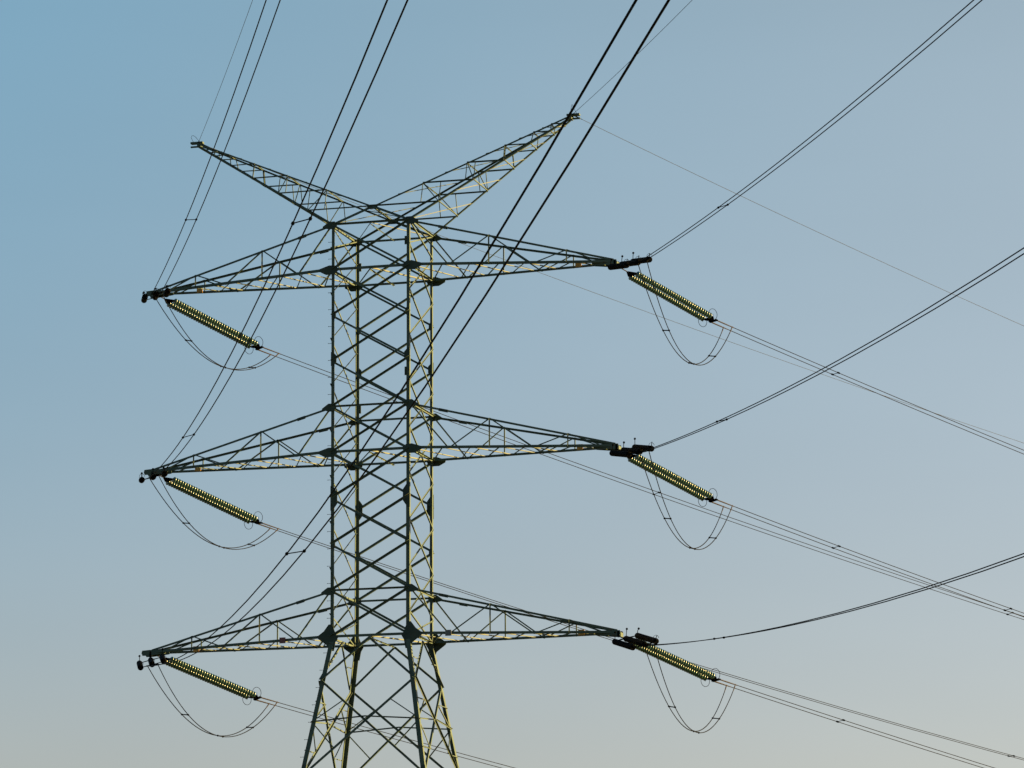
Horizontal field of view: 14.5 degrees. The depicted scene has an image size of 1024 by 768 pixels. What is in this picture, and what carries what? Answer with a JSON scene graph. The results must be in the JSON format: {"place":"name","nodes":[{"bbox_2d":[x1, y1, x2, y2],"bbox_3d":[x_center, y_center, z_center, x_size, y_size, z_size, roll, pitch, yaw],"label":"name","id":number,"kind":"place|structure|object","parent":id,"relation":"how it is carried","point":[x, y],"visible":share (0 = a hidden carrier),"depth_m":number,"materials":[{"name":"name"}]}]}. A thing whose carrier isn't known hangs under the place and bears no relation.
{"place":"outdoors","nodes":[
{"label":"outdoors","id":0,"kind":"place"},
{"bbox_2d":[0,0,1023,767],"label":"sky","id":1,"kind":"structure","parent":0,"point":[102,102],"materials":[{"name":"blue"}]},
{"label":"ground","id":2,"kind":"structure","parent":0,"visible":0},
{"bbox_2d":[141,113,622,767],"bbox_3d":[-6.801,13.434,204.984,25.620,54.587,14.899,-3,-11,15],"label":"lattice pylon","id":3,"kind":"object","parent":2,"relation":"on","point":[411,633],"visible":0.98,"depth_m":206.70,"materials":[{"name":"grey metal"}]},
{"bbox_2d":[137,648,166,670],"bbox_3d":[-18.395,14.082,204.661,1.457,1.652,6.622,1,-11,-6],"label":"insulator assembly","id":4,"kind":"object","parent":3,"relation":"attached to","point":[150,660],"visible":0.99,"depth_m":202.24,"materials":[{"name":"metal"}]},
{"bbox_2d":[147,0,669,666],"bbox_3d":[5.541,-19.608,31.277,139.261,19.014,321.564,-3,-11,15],"label":"conductor bundle","id":5,"kind":"object","parent":4,"relation":"attached to","point":[461,296],"visible":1,"depth_m":73.36,"materials":[{"name":"metal"}]},
{"bbox_2d":[148,665,277,737],"bbox_3d":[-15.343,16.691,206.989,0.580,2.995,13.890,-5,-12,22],"label":"jumper loop","id":6,"kind":"object","parent":5,"relation":"hanging from","point":[222,736],"visible":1,"depth_m":205.61,"materials":[{"name":"metal"}]},
{"bbox_2d":[139,467,167,482],"bbox_3d":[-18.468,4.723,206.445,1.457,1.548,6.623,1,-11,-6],"label":"insulator assembly","id":7,"kind":"object","parent":3,"relation":"attached to","point":[153,476],"visible":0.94,"depth_m":203.93,"materials":[{"name":"metal"}]},
{"bbox_2d":[149,0,407,477],"bbox_3d":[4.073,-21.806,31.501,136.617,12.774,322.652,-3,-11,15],"label":"conductor bundle","id":8,"kind":"object","parent":7,"relation":"attached to","point":[310,217],"visible":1,"depth_m":101.80,"materials":[{"name":"metal"}]},
{"bbox_2d":[149,476,278,549],"bbox_3d":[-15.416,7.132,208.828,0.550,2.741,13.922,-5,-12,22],"label":"jumper loop","id":9,"kind":"object","parent":8,"relation":"hanging from","point":[200,534],"visible":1,"depth_m":207.21,"materials":[{"name":"metal"}]},
{"bbox_2d":[141,285,170,302],"bbox_3d":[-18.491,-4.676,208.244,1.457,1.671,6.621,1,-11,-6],"label":"insulator assembly","id":10,"kind":"object","parent":3,"relation":"attached to","point":[156,293],"visible":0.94,"depth_m":205.80,"materials":[{"name":"metal"}]},
{"bbox_2d":[152,0,280,292],"bbox_3d":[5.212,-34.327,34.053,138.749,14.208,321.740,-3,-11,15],"label":"conductor bundle","id":11,"kind":"object","parent":10,"relation":"attached to","point":[186,219],"visible":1,"depth_m":149.86,"materials":[{"name":"metal"}]},
{"bbox_2d":[152,293,278,370],"bbox_3d":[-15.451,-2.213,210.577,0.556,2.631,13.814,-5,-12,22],"label":"jumper loop","id":12,"kind":"object","parent":11,"relation":"hanging from","point":[251,367],"visible":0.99,"depth_m":208.66,"materials":[{"name":"metal"}]},
{"bbox_2d":[154,655,261,704],"bbox_3d":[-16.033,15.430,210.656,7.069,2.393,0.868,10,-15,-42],"label":"insulator assembly","id":13,"kind":"object","parent":3,"relation":"attached to","point":[210,678],"visible":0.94,"depth_m":210.77,"materials":[{"name":"ceramic"}]},
{"bbox_2d":[256,697,513,767],"bbox_3d":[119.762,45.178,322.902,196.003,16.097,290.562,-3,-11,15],"label":"conductor bundle","id":14,"kind":"object","parent":13,"relation":"attached to","point":[375,733],"visible":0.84,"depth_m":217.75,"materials":[{"name":"metal"}]},
{"bbox_2d":[156,474,262,528],"bbox_3d":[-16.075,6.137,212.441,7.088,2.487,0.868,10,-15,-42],"label":"insulator assembly","id":15,"kind":"object","parent":3,"relation":"attached to","point":[210,500],"visible":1,"depth_m":212.49,"materials":[{"name":"ceramic"}]},
{"bbox_2d":[258,523,1023,759],"bbox_3d":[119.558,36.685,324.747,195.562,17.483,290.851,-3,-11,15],"label":"conductor bundle","id":16,"kind":"object","parent":15,"relation":"attached to","point":[1014,756],"visible":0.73,"depth_m":235.19,"materials":[{"name":"metal"}]},
{"bbox_2d":[161,297,262,353],"bbox_3d":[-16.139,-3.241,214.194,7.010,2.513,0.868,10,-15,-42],"label":"insulator assembly","id":17,"kind":"object","parent":3,"relation":"attached to","point":[200,317],"visible":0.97,"depth_m":214.21,"materials":[{"name":"ceramic"}]},
{"bbox_2d":[258,347,1023,619],"bbox_3d":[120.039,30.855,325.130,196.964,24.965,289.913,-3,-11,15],"label":"conductor bundle","id":18,"kind":"object","parent":17,"relation":"attached to","point":[648,488],"visible":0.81,"depth_m":233.80,"materials":[{"name":"metal"}]},
{"bbox_2d":[198,0,252,142],"bbox_3d":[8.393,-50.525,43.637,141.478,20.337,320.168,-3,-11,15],"label":"earth wire","id":19,"kind":"object","parent":3,"relation":"attached to","point":[226,70],"visible":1,"depth_m":192.63,"materials":[{"name":"metal"}]},
{"bbox_2d":[202,144,1022,442],"bbox_3d":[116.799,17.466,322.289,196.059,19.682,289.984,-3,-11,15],"label":"earth wire","id":20,"kind":"object","parent":3,"relation":"attached to","point":[653,314],"visible":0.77,"depth_m":233.33,"materials":[{"name":"metal"}]},
{"bbox_2d":[608,252,651,269],"bbox_3d":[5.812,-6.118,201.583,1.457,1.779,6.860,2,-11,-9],"label":"insulator assembly","id":21,"kind":"object","parent":3,"relation":"attached to","point":[624,264],"visible":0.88,"depth_m":199.87,"materials":[{"name":"metal"}]},
{"bbox_2d":[637,0,981,263],"bbox_3d":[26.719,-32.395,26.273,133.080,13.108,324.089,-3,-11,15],"label":"conductor bundle","id":22,"kind":"object","parent":21,"relation":"attached to","point":[718,207],"visible":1,"depth_m":150.56,"materials":[{"name":"metal"}]},
{"bbox_2d":[638,260,732,365],"bbox_3d":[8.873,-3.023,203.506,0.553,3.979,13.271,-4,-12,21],"label":"jumper loop","id":23,"kind":"object","parent":22,"relation":"hanging from","point":[689,362],"visible":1,"depth_m":201.03,"materials":[{"name":"metal"}]},
{"bbox_2d":[609,438,653,457],"bbox_3d":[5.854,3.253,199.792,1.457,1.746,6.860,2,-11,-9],"label":"insulator assembly","id":24,"kind":"object","parent":3,"relation":"attached to","point":[623,451],"visible":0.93,"depth_m":198.54,"materials":[{"name":"metal"}]},
{"bbox_2d":[638,247,1023,452],"bbox_3d":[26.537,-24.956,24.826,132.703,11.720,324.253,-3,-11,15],"label":"conductor bundle","id":25,"kind":"object","parent":24,"relation":"attached to","point":[716,422],"visible":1,"depth_m":144.36,"materials":[{"name":"metal"}]},
{"bbox_2d":[639,451,732,549],"bbox_3d":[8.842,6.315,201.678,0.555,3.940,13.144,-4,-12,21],"label":"jumper loop","id":26,"kind":"object","parent":25,"relation":"hanging from","point":[689,547],"visible":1,"depth_m":199.51,"materials":[{"name":"metal"}]},
{"bbox_2d":[572,0,691,114],"bbox_3d":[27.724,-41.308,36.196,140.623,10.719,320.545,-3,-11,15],"label":"earth wire","id":27,"kind":"object","parent":3,"relation":"attached to","point":[640,51],"visible":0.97,"depth_m":185.35,"materials":[{"name":"metal"}]},
{"bbox_2d":[612,627,658,649],"bbox_3d":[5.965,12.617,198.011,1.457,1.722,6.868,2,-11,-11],"label":"insulator assembly","id":28,"kind":"object","parent":3,"relation":"attached to","point":[640,640],"visible":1,"depth_m":197.03,"materials":[{"name":"metal"}]},
{"bbox_2d":[643,553,1023,646],"bbox_3d":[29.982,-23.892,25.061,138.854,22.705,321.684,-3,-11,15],"label":"conductor bundle","id":29,"kind":"object","parent":28,"relation":"attached to","point":[801,622],"visible":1,"depth_m":146.13,"materials":[{"name":"metal"}]},
{"bbox_2d":[644,646,735,733],"bbox_3d":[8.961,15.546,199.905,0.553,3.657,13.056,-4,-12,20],"label":"jumper loop","id":30,"kind":"object","parent":29,"relation":"hanging from","point":[675,706],"visible":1,"depth_m":198.16,"materials":[{"name":"metal"}]},
{"bbox_2d":[619,445,717,506],"bbox_3d":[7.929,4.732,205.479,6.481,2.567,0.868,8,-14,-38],"label":"insulator assembly","id":31,"kind":"object","parent":3,"relation":"attached to","point":[679,482],"visible":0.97,"depth_m":205.62,"materials":[{"name":"ceramic"}]},
{"bbox_2d":[711,500,1023,616],"bbox_3d":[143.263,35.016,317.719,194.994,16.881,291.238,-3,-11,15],"label":"conductor bundle","id":32,"kind":"object","parent":31,"relation":"attached to","point":[864,555],"visible":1,"depth_m":213.72,"materials":[{"name":"metal"}]},
{"bbox_2d":[622,269,717,326],"bbox_3d":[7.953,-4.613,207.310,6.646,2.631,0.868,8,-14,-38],"label":"insulator assembly","id":33,"kind":"object","parent":3,"relation":"attached to","point":[692,309],"visible":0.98,"depth_m":207.47,"materials":[{"name":"ceramic"}]},
{"bbox_2d":[710,320,1022,453],"bbox_3d":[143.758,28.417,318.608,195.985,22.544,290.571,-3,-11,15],"label":"conductor bundle","id":34,"kind":"object","parent":33,"relation":"attached to","point":[863,383],"visible":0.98,"depth_m":215.59,"materials":[{"name":"metal"}]},
{"bbox_2d":[620,631,720,686],"bbox_3d":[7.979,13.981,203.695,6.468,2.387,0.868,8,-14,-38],"label":"insulator assembly","id":35,"kind":"object","parent":3,"relation":"attached to","point":[684,665],"visible":0.84,"depth_m":203.97,"materials":[{"name":"ceramic"}]},
{"bbox_2d":[715,679,993,767],"bbox_3d":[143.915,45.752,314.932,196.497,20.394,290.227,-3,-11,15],"label":"conductor bundle","id":36,"kind":"object","parent":35,"relation":"attached to","point":[850,722],"visible":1,"depth_m":211.06,"materials":[{"name":"metal"}]},
{"bbox_2d":[575,116,1022,325],"bbox_3d":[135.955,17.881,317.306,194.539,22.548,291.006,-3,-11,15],"label":"earth wire","id":37,"kind":"object","parent":3,"relation":"attached to","point":[795,221],"visible":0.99,"depth_m":216.96,"materials":[{"name":"metal"}]}
]}

